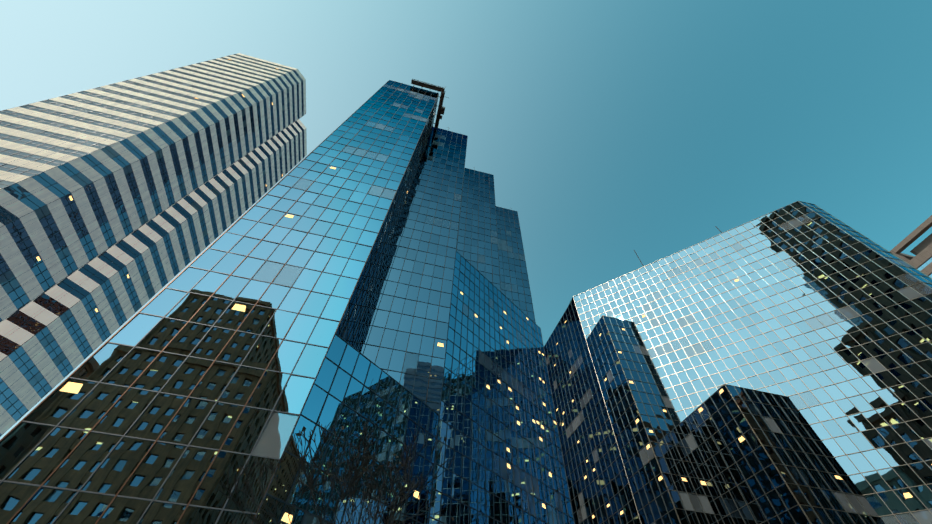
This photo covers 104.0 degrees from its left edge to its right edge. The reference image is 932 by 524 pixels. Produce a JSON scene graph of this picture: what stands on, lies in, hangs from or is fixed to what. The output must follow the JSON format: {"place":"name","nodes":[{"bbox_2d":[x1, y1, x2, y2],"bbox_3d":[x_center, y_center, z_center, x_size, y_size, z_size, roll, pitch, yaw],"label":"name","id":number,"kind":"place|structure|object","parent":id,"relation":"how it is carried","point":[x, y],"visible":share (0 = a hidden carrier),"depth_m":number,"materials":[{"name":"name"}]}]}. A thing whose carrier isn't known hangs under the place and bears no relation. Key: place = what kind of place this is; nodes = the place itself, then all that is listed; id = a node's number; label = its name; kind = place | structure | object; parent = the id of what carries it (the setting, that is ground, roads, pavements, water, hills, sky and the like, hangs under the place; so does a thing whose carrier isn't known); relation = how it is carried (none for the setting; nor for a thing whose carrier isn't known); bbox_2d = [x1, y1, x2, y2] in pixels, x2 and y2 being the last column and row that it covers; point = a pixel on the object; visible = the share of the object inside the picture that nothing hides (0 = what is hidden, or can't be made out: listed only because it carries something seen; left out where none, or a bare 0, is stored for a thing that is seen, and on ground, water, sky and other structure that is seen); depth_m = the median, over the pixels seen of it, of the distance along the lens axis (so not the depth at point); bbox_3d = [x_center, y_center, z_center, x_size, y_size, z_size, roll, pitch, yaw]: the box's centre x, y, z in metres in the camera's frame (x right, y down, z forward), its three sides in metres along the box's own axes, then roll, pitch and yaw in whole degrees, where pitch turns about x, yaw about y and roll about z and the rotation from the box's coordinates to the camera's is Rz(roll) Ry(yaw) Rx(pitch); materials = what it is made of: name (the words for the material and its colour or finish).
{"place":"outdoors","nodes":[
{"label":"outdoors","id":0,"kind":"place"},
{"bbox_2d":[0,80,573,523],"bbox_3d":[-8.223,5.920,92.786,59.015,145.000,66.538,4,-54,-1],"label":"tower glass","id":1,"kind":"object","parent":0,"point":[52,450],"visible":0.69,"depth_m":42.16,"materials":[{"name":"blue glass"}]},
{"bbox_2d":[60,167,556,523],"bbox_3d":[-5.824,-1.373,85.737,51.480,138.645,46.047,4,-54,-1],"label":"lit windows","id":2,"kind":"structure","parent":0,"point":[72,387],"depth_m":38.44,"materials":[{"name":"yellow glass"}]},
{"bbox_2d":[217,419,454,523],"bbox_3d":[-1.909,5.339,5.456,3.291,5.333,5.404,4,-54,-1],"label":"street tree","id":3,"kind":"object","parent":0,"point":[364,463],"depth_m":5.90,"materials":[{"name":"black plant"}]},
{"bbox_2d":[0,0,931,439],"label":"sky","id":4,"kind":"structure","parent":0,"point":[611,129],"materials":[{"name":"blue"}]},
{"label":"ground","id":5,"kind":"structure","parent":0,"visible":0},
{"bbox_2d":[0,53,306,433],"bbox_3d":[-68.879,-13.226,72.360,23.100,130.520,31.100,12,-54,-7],"label":"tower spandrels","id":6,"kind":"object","parent":5,"relation":"on","point":[13,257],"visible":0.6,"depth_m":62.47,"materials":[{"name":"beige concrete"}]},
{"bbox_2d":[0,54,304,435],"bbox_3d":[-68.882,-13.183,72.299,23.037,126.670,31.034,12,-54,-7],"label":"tower windows","id":7,"kind":"structure","parent":6,"relation":"attached to","point":[7,342],"depth_m":61.66,"materials":[{"name":"blue glass"}]},
{"bbox_2d":[36,59,282,311],"bbox_3d":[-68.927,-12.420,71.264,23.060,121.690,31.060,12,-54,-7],"label":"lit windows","id":8,"kind":"structure","parent":7,"relation":"attached to","point":[38,258],"depth_m":51.30,"materials":[{"name":"yellow glass"}]},
{"bbox_2d":[0,54,304,436],"bbox_3d":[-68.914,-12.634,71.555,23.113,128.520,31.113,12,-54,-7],"label":"window frames","id":9,"kind":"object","parent":6,"relation":"attached to","point":[133,197],"visible":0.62,"depth_m":63.78,"materials":[{"name":"grey"}]},
{"bbox_2d":[0,80,574,523],"bbox_3d":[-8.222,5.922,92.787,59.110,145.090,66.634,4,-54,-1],"label":"window frames","id":10,"kind":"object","parent":5,"relation":"on","point":[344,350],"visible":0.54,"depth_m":48.24,"materials":[{"name":"black metal"}]},
{"bbox_2d":[411,79,447,128],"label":"window cleaning crane","id":11,"kind":"object","parent":10,"relation":"on","point":[441,109],"depth_m":133.05,"materials":[{"name":"grey metal"}]},
{"bbox_2d":[544,201,931,523],"bbox_3d":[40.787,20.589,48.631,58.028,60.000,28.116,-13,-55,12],"label":"tower glass","id":12,"kind":"object","parent":5,"relation":"on","point":[872,504],"visible":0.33,"depth_m":47.59,"materials":[{"name":"blue glass"}]},
{"bbox_2d":[554,279,911,517],"bbox_3d":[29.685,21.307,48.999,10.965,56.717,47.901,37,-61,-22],"label":"lit windows","id":13,"kind":"structure","parent":12,"relation":"attached to","point":[906,495],"depth_m":45.67,"materials":[{"name":"yellow glass"}]},
{"bbox_2d":[545,201,931,523],"bbox_3d":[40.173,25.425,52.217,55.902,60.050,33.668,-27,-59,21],"label":"window frames","id":14,"kind":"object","parent":5,"relation":"on","point":[661,472],"visible":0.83,"depth_m":48.22,"materials":[{"name":"grey metal"}]},
{"bbox_2d":[908,243,931,275],"bbox_3d":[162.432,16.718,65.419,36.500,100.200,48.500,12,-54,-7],"label":"tower spandrels","id":15,"kind":"object","parent":5,"relation":"on","point":[921,258],"depth_m":112.71,"materials":[{"name":"beige concrete"}]},
{"bbox_2d":[889,215,931,262],"bbox_3d":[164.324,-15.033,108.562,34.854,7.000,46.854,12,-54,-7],"label":"tower crown","id":16,"kind":"object","parent":15,"relation":"on","point":[912,237],"visible":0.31,"depth_m":117.63},
{"bbox_2d":[917,257,931,277],"bbox_3d":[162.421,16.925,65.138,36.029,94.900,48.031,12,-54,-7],"label":"tower windows","id":17,"kind":"structure","parent":15,"relation":"attached to","point":[924,265],"depth_m":112.21,"materials":[{"name":"teal glass"}]}
]}

